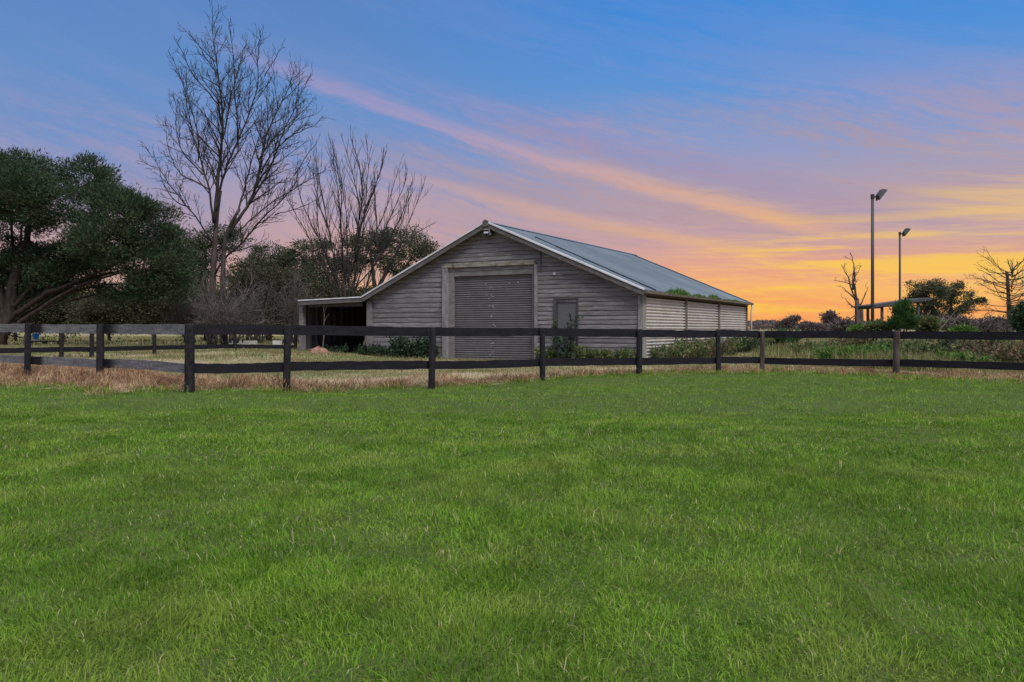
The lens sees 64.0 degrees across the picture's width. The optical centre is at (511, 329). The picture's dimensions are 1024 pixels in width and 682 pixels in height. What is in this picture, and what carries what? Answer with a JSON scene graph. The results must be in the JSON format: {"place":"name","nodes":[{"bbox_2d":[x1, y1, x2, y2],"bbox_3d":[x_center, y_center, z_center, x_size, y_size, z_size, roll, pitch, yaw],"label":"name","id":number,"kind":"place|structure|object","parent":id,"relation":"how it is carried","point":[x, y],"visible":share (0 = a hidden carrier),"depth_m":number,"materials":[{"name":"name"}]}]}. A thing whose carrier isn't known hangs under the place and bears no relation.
{"place":"outdoors","nodes":[
{"label":"outdoors","id":0,"kind":"place"},
{"bbox_2d":[0,329,1023,681],"bbox_3d":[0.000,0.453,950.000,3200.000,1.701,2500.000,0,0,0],"label":"ground","id":1,"kind":"structure","parent":0,"point":[584,401],"depth_m":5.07,"materials":[{"name":"green plant"}]},
{"bbox_2d":[1,259,61,341],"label":"shrub","id":2,"kind":"object","parent":1,"relation":"on","point":[18,318],"visible":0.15,"depth_m":61.85,"materials":[{"name":"green plant"}]},
{"bbox_2d":[31,341,65,343],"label":"bench","id":3,"kind":"object","parent":1,"relation":"on","point":[44,342],"visible":0.36,"depth_m":49.75,"materials":[{"name":"brown wood"}]},
{"bbox_2d":[32,333,39,340],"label":"tub","id":4,"kind":"object","parent":3,"relation":"on","point":[35,336],"visible":1,"depth_m":49.87,"materials":[{"name":"blue plastic"}]},
{"bbox_2d":[19,274,110,340],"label":"shrub","id":5,"kind":"object","parent":1,"relation":"on","point":[55,313],"visible":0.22,"depth_m":62.85,"materials":[{"name":"green plant"}]},
{"bbox_2d":[0,323,184,379],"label":"post and rail fence","id":6,"kind":"object","parent":1,"relation":"on","point":[99,362],"visible":0.91,"depth_m":17.17,"materials":[{"name":"black wood"}]},
{"bbox_2d":[0,145,207,344],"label":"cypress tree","id":7,"kind":"object","parent":1,"relation":"on","point":[25,193],"visible":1,"depth_m":45.32,"materials":[{"name":"green plant"}]},
{"bbox_2d":[56,279,158,341],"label":"shrub","id":8,"kind":"object","parent":1,"relation":"on","point":[88,311],"visible":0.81,"depth_m":59.87,"materials":[{"name":"green plant"}]},
{"bbox_2d":[0,333,296,356],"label":"post and rail fence","id":9,"kind":"object","parent":1,"relation":"on","point":[61,349],"visible":0.34,"depth_m":32.17,"materials":[{"name":"black wood"}]},
{"bbox_2d":[116,268,180,336],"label":"shrub","id":10,"kind":"object","parent":1,"relation":"on","point":[151,318],"visible":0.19,"depth_m":61.68,"materials":[{"name":"green plant"}]},
{"bbox_2d":[146,261,218,339],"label":"shrub","id":11,"kind":"object","parent":1,"relation":"on","point":[163,311],"visible":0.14,"depth_m":60.94,"materials":[{"name":"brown plant"}]},
{"bbox_2d":[161,276,216,342],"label":"bare bush","id":12,"kind":"object","parent":1,"relation":"on","point":[183,315],"visible":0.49,"depth_m":49.54,"materials":[{"name":"brown plant"}]},
{"bbox_2d":[171,219,254,340],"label":"gum tree","id":13,"kind":"object","parent":1,"relation":"on","point":[203,246],"visible":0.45,"depth_m":63.27,"materials":[{"name":"green plant"}]},
{"bbox_2d":[184,264,246,344],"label":"bare bush","id":14,"kind":"object","parent":1,"relation":"on","point":[208,319],"visible":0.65,"depth_m":44.76,"materials":[{"name":"brown plant"}]},
{"bbox_2d":[136,0,333,344],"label":"bare tree","id":15,"kind":"object","parent":1,"relation":"on","point":[234,221],"visible":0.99,"depth_m":46.01,"materials":[{"name":"brown plant"}]},
{"bbox_2d":[206,269,269,342],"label":"bare bush","id":16,"kind":"object","parent":1,"relation":"on","point":[239,319],"visible":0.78,"depth_m":44.72,"materials":[{"name":"brown plant"}]},
{"bbox_2d":[198,254,291,340],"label":"shrub","id":17,"kind":"object","parent":1,"relation":"on","point":[241,278],"visible":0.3,"depth_m":59.34,"materials":[{"name":"green plant"}]},
{"bbox_2d":[237,341,256,344],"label":"trough","id":18,"kind":"object","parent":1,"relation":"on","point":[249,342],"visible":0.59,"depth_m":47.25,"materials":[{"name":"concrete"}]},
{"bbox_2d":[227,258,295,342],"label":"bare bush","id":19,"kind":"object","parent":1,"relation":"on","point":[255,338],"visible":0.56,"depth_m":50.44,"materials":[{"name":"brown plant"}]},
{"bbox_2d":[228,240,305,339],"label":"gum tree","id":20,"kind":"object","parent":1,"relation":"on","point":[257,250],"visible":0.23,"depth_m":65.17,"materials":[{"name":"green plant"}]},
{"bbox_2d":[273,340,281,344],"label":"trough","id":21,"kind":"object","parent":1,"relation":"on","point":[277,342],"visible":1,"depth_m":47.25,"materials":[{"name":"concrete"}]},
{"bbox_2d":[240,261,327,339],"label":"shrub","id":22,"kind":"object","parent":1,"relation":"on","point":[281,274],"visible":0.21,"depth_m":60.15,"materials":[{"name":"green plant"}]},
{"bbox_2d":[270,260,323,343],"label":"bare bush","id":23,"kind":"object","parent":1,"relation":"on","point":[292,305],"visible":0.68,"depth_m":50.73,"materials":[{"name":"brown plant"}]},
{"bbox_2d":[271,235,365,294],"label":"gum tree","id":24,"kind":"object","parent":1,"relation":"on","point":[307,247],"visible":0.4,"depth_m":65.38,"materials":[{"name":"green plant"}]},
{"bbox_2d":[275,271,361,322],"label":"shrub","id":25,"kind":"object","parent":1,"relation":"on","point":[325,287],"visible":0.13,"depth_m":59.29,"materials":[{"name":"green plant"}]},
{"bbox_2d":[308,346,332,352],"bbox_3d":[-8.308,0.908,35.549,1.331,0.422,1.241,0,0,0],"label":"soil heap","id":26,"kind":"object","parent":1,"relation":"on","point":[318,348],"visible":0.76,"depth_m":35.38,"materials":[{"name":"red soil"}]},
{"bbox_2d":[322,304,328,347],"bbox_3d":[-8.299,-0.070,36.360,0.308,2.432,0.521,0,0,-41],"label":"bare sapling","id":27,"kind":"object","parent":1,"relation":"on","point":[323,324],"visible":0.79,"depth_m":36.31,"materials":[{"name":"silver wood"}]},
{"bbox_2d":[324,343,362,353],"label":"ivy bush","id":28,"kind":"object","parent":1,"relation":"on","point":[345,348],"visible":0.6,"depth_m":36.24,"materials":[{"name":"green plant"}]},
{"bbox_2d":[277,128,434,297],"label":"bare tree","id":29,"kind":"object","parent":1,"relation":"on","point":[356,246],"visible":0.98,"depth_m":49.88,"materials":[{"name":"brown plant"}]},
{"bbox_2d":[347,283,376,296],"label":"shrub","id":30,"kind":"object","parent":1,"relation":"on","point":[368,289],"visible":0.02,"depth_m":61.35,"materials":[{"name":"green plant"}]},
{"bbox_2d":[356,342,402,357],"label":"ivy bush","id":31,"kind":"object","parent":1,"relation":"on","point":[383,351],"visible":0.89,"depth_m":34.69,"materials":[{"name":"green plant"}]},
{"bbox_2d":[326,224,442,288],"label":"gum tree","id":32,"kind":"object","parent":1,"relation":"on","point":[418,250],"visible":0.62,"depth_m":63.47,"materials":[{"name":"green plant"}]},
{"bbox_2d":[386,336,439,358],"bbox_3d":[-4.100,0.727,33.778,2.620,1.141,0.966,0,0,33],"label":"ivy bush","id":33,"kind":"object","parent":1,"relation":"on","point":[403,347],"visible":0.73,"depth_m":33.61,"materials":[{"name":"green plant"}]},
{"bbox_2d":[184,324,764,392],"bbox_3d":[0.444,0.777,19.108,15.279,1.751,0.515,0,0,-32],"label":"post and rail fence","id":34,"kind":"object","parent":1,"relation":"on","point":[286,366],"visible":0.95,"depth_m":17.72,"materials":[{"name":"black wood"}]},
{"bbox_2d":[34,310,940,329],"bbox_3d":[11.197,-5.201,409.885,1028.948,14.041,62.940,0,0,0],"label":"wood","id":35,"kind":"object","parent":1,"relation":"on","point":[759,324],"visible":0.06,"depth_m":386.52,"materials":[{"name":"green plant"}]},
{"bbox_2d":[0,356,1023,396],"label":"dry grass","id":36,"kind":"structure","parent":1,"relation":"on","point":[82,375],"depth_m":17.86,"materials":[{"name":"plant"}]},
{"bbox_2d":[0,334,1023,387],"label":"paddock grass","id":37,"kind":"structure","parent":1,"relation":"on","point":[77,339],"depth_m":31.10,"materials":[{"name":"plant"}]},
{"bbox_2d":[298,219,753,359],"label":"barn","id":38,"kind":"structure","parent":1,"relation":"on","point":[504,276],"depth_m":32.76,"materials":[{"name":"wood"}]},
{"bbox_2d":[481,228,493,236],"bbox_3d":[-0.965,-3.797,32.343,0.530,0.328,0.265,0,0,29],"label":"floodlight","id":39,"kind":"object","parent":38,"relation":"attached to","point":[488,233],"visible":1,"depth_m":32.22,"materials":[{"name":"metal"}]},
{"bbox_2d":[455,274,531,359],"bbox_3d":[-0.745,-0.378,32.506,3.645,3.555,0.036,0,0,29],"label":"roller door","id":40,"kind":"structure","parent":38,"relation":"in","point":[488,301],"depth_m":32.49,"materials":[{"name":"metal"}]},
{"bbox_2d":[558,301,576,358],"bbox_3d":[2.099,0.138,30.860,0.831,2.424,0.040,0,0,29],"label":"door","id":41,"kind":"structure","parent":38,"relation":"in","point":[564,308],"depth_m":30.87,"materials":[{"name":"grey paint"}]},
{"bbox_2d":[665,286,690,295],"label":"gutter grass","id":42,"kind":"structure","parent":38,"relation":"on","point":[676,291],"depth_m":32.13,"materials":[{"name":"green plant"}]},
{"bbox_2d":[691,293,706,297],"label":"gutter grass","id":43,"kind":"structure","parent":38,"relation":"on","point":[696,295],"depth_m":34.37,"materials":[{"name":"green plant"}]},
{"bbox_2d":[707,294,720,299],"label":"gutter grass","id":44,"kind":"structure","parent":38,"relation":"on","point":[712,296],"depth_m":36.62,"materials":[{"name":"green plant"}]},
{"bbox_2d":[533,346,557,358],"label":"weed clump","id":45,"kind":"object","parent":1,"relation":"on","point":[551,353],"visible":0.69,"depth_m":30.59,"materials":[{"name":"green plant"}]},
{"bbox_2d":[547,309,583,358],"bbox_3d":[1.985,0.296,30.316,1.424,2.049,0.979,0,0,25],"label":"rose bush","id":46,"kind":"object","parent":1,"relation":"on","point":[569,347],"visible":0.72,"depth_m":30.23,"materials":[{"name":"green plant"}]},
{"bbox_2d":[572,345,597,357],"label":"weed clump","id":47,"kind":"object","parent":1,"relation":"on","point":[582,352],"visible":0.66,"depth_m":29.88,"materials":[{"name":"green plant"}]},
{"bbox_2d":[590,348,621,357],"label":"weed clump","id":48,"kind":"object","parent":1,"relation":"on","point":[607,353],"visible":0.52,"depth_m":29.37,"materials":[{"name":"green plant"}]},
{"bbox_2d":[615,346,635,357],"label":"weed clump","id":49,"kind":"object","parent":1,"relation":"on","point":[626,352],"visible":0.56,"depth_m":29.05,"materials":[{"name":"green plant"}]},
{"bbox_2d":[649,342,695,357],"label":"weed clump","id":50,"kind":"object","parent":1,"relation":"on","point":[679,351],"visible":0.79,"depth_m":29.80,"materials":[{"name":"green plant"}]},
{"bbox_2d":[669,337,715,357],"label":"weed clump","id":51,"kind":"object","parent":1,"relation":"on","point":[701,351],"visible":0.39,"depth_m":31.80,"materials":[{"name":"green plant"}]},
{"bbox_2d":[688,337,730,356],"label":"weed clump","id":52,"kind":"object","parent":1,"relation":"on","point":[712,353],"visible":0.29,"depth_m":33.91,"materials":[{"name":"green plant"}]},
{"bbox_2d":[706,337,748,355],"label":"weed clump","id":53,"kind":"object","parent":1,"relation":"on","point":[733,345],"visible":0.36,"depth_m":36.32,"materials":[{"name":"green plant"}]},
{"bbox_2d":[725,337,759,352],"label":"weed clump","id":54,"kind":"object","parent":1,"relation":"on","point":[748,348],"visible":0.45,"depth_m":38.82,"materials":[{"name":"green plant"}]},
{"bbox_2d":[740,337,774,347],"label":"weed clump","id":55,"kind":"object","parent":1,"relation":"on","point":[771,341],"visible":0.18,"depth_m":41.20,"materials":[{"name":"green plant"}]},
{"bbox_2d":[766,327,802,346],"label":"weed clump","id":56,"kind":"object","parent":1,"relation":"on","point":[784,340],"visible":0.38,"depth_m":43.39,"materials":[{"name":"green plant"}]},
{"bbox_2d":[773,313,801,330],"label":"tree","id":57,"kind":"object","parent":1,"relation":"on","point":[789,322],"visible":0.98,"depth_m":209.31,"materials":[{"name":"brown plant"}]},
{"bbox_2d":[796,320,827,330],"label":"scrub bush","id":58,"kind":"object","parent":1,"relation":"on","point":[809,326],"visible":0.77,"depth_m":119.45,"materials":[{"name":"brown plant"}]},
{"bbox_2d":[787,338,852,353],"bbox_3d":[12.751,0.789,34.006,2.632,0.874,2.427,0,0,0],"label":"weed clump","id":59,"kind":"object","parent":1,"relation":"on","point":[807,343],"visible":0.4,"depth_m":33.90,"materials":[{"name":"green plant"}]},
{"bbox_2d":[819,309,841,330],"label":"round tree","id":60,"kind":"object","parent":1,"relation":"on","point":[827,317],"visible":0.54,"depth_m":129.37,"materials":[{"name":"brown plant"}]},
{"bbox_2d":[811,345,860,358],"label":"weed clump","id":61,"kind":"object","parent":1,"relation":"on","point":[828,352],"visible":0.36,"depth_m":28.76,"materials":[{"name":"green plant"}]},
{"bbox_2d":[822,316,865,330],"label":"scrub bush","id":62,"kind":"object","parent":1,"relation":"on","point":[840,324],"visible":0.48,"depth_m":89.49,"materials":[{"name":"brown plant"}]},
{"bbox_2d":[835,253,867,339],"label":"dead tree","id":63,"kind":"object","parent":1,"relation":"on","point":[859,315],"visible":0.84,"depth_m":44.97,"materials":[{"name":"brown plant"}]},
{"bbox_2d":[828,338,878,347],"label":"weed clump","id":64,"kind":"object","parent":1,"relation":"on","point":[859,341],"visible":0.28,"depth_m":35.64,"materials":[{"name":"green plant"}]},
{"bbox_2d":[846,322,863,338],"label":"shrub","id":65,"kind":"object","parent":1,"relation":"on","point":[855,327],"visible":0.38,"depth_m":36.84,"materials":[{"name":"green plant"}]},
{"bbox_2d":[837,341,904,357],"bbox_3d":[12.197,0.835,28.029,2.116,0.899,2.192,0,0,0],"label":"weed clump","id":66,"kind":"object","parent":1,"relation":"on","point":[864,351],"visible":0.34,"depth_m":27.90,"materials":[{"name":"green plant"}]},
{"bbox_2d":[859,319,893,345],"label":"shrub","id":67,"kind":"object","parent":1,"relation":"on","point":[876,325],"visible":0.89,"depth_m":33.71,"materials":[{"name":"green plant"}]},
{"bbox_2d":[871,189,886,340],"bbox_3d":[15.866,-2.431,35.500,0.646,7.246,0.420,0,0,0],"label":"light pole","id":68,"kind":"object","parent":1,"relation":"on","point":[879,194],"visible":0.88,"depth_m":35.44,"materials":[{"name":"metal"}]},
{"bbox_2d":[851,297,931,340],"bbox_3d":[17.817,-0.099,38.580,2.710,2.732,2.440,0,0,0],"label":"shelter","id":69,"kind":"object","parent":1,"relation":"on","point":[881,306],"visible":0.44,"depth_m":37.55,"materials":[{"name":"grey metal"}]},
{"bbox_2d":[867,338,918,354],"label":"weed clump","id":70,"kind":"object","parent":1,"relation":"on","point":[872,342],"visible":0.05,"depth_m":30.24,"materials":[{"name":"green plant"}]},
{"bbox_2d":[765,331,1023,373],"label":"post and rail fence","id":71,"kind":"object","parent":1,"relation":"on","point":[896,363],"visible":0.94,"depth_m":21.12,"materials":[{"name":"black wood"}]},
{"bbox_2d":[883,299,925,341],"bbox_3d":[15.722,-0.103,33.024,1.598,2.411,1.240,0,0,0],"label":"shrub","id":72,"kind":"object","parent":1,"relation":"on","point":[903,317],"visible":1,"depth_m":32.86,"materials":[{"name":"green plant"}]},
{"bbox_2d":[898,228,910,331],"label":"light pole","id":73,"kind":"object","parent":1,"relation":"on","point":[905,231],"visible":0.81,"depth_m":48.45,"materials":[{"name":"metal"}]},
{"bbox_2d":[879,338,949,354],"bbox_3d":[13.957,0.728,28.012,2.193,1.009,1.939,0,0,-27],"label":"weed clump","id":74,"kind":"object","parent":1,"relation":"on","point":[926,343],"visible":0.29,"depth_m":27.95,"materials":[{"name":"green plant"}]},
{"bbox_2d":[901,276,952,319],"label":"gum tree","id":75,"kind":"object","parent":1,"relation":"on","point":[923,290],"visible":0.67,"depth_m":83.26,"materials":[{"name":"green plant"}]},
{"bbox_2d":[914,311,944,330],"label":"shrub","id":76,"kind":"object","parent":1,"relation":"on","point":[930,323],"visible":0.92,"depth_m":35.62,"materials":[{"name":"green plant"}]},
{"bbox_2d":[910,339,979,355],"bbox_3d":[14.207,0.780,27.107,1.819,0.914,2.073,0,0,-27],"label":"weed clump","id":77,"kind":"object","parent":1,"relation":"on","point":[936,347],"visible":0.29,"depth_m":26.79,"materials":[{"name":"green plant"}]},
{"bbox_2d":[901,313,1009,339],"bbox_3d":[20.081,0.191,37.147,4.297,1.966,3.597,0,0,30],"label":"brush pile","id":78,"kind":"object","parent":1,"relation":"on","point":[981,330],"visible":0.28,"depth_m":37.09,"materials":[{"name":"brown plant"}]},
{"bbox_2d":[938,313,980,330],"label":"scrub bush","id":79,"kind":"object","parent":1,"relation":"on","point":[969,321],"visible":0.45,"depth_m":79.31,"materials":[{"name":"brown plant"}]},
{"bbox_2d":[935,279,988,317],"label":"gum tree","id":80,"kind":"object","parent":1,"relation":"on","point":[954,293],"visible":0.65,"depth_m":85.22,"materials":[{"name":"green plant"}]},
{"bbox_2d":[947,322,977,331],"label":"shrub","id":81,"kind":"object","parent":1,"relation":"on","point":[960,328],"visible":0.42,"depth_m":35.73,"materials":[{"name":"green plant"}]},
{"bbox_2d":[934,349,991,361],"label":"weed clump","id":82,"kind":"object","parent":1,"relation":"on","point":[961,356],"visible":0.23,"depth_m":24.56,"materials":[{"name":"green plant"}]},
{"bbox_2d":[934,331,1003,350],"bbox_3d":[15.338,0.627,27.457,2.192,1.141,2.253,0,0,0],"label":"weed clump","id":83,"kind":"object","parent":1,"relation":"on","point":[947,342],"visible":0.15,"depth_m":27.20,"materials":[{"name":"green plant"}]},
{"bbox_2d":[955,246,1023,341],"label":"dead tree","id":84,"kind":"object","parent":1,"relation":"on","point":[1008,297],"visible":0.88,"depth_m":55.30,"materials":[{"name":"brown plant"}]},
{"bbox_2d":[973,316,1005,331],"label":"scrub bush","id":85,"kind":"object","parent":1,"relation":"on","point":[994,327],"visible":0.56,"depth_m":89.07,"materials":[{"name":"brown plant"}]},
{"bbox_2d":[956,340,1023,356],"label":"weed clump","id":86,"kind":"object","parent":1,"relation":"on","point":[972,347],"visible":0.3,"depth_m":25.69,"materials":[{"name":"green plant"}]},
{"bbox_2d":[985,314,1006,331],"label":"scrub bush","id":87,"kind":"object","parent":1,"relation":"on","point":[999,320],"visible":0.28,"depth_m":94.29,"materials":[{"name":"brown plant"}]},
{"bbox_2d":[974,343,1023,362],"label":"weed clump","id":88,"kind":"object","parent":1,"relation":"on","point":[1010,355],"visible":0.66,"depth_m":24.78,"materials":[{"name":"green plant"}]},
{"bbox_2d":[994,340,1023,347],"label":"weed clump","id":89,"kind":"object","parent":1,"relation":"on","point":[1007,341],"visible":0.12,"depth_m":27.34,"materials":[{"name":"green plant"}]},
{"bbox_2d":[1005,299,1023,331],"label":"conifer","id":90,"kind":"object","parent":1,"relation":"on","point":[1016,320],"visible":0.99,"depth_m":49.89,"materials":[{"name":"green plant"}]},
{"bbox_2d":[0,0,1023,327],"label":"sky","id":91,"kind":"structure","parent":0,"point":[739,148],"materials":[{"name":"blue"}]},
{"bbox_2d":[745,339,1023,374],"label":"rough grass","id":92,"kind":"structure","parent":0,"point":[777,350],"depth_m":25.35,"materials":[{"name":"green plant"}]}
]}

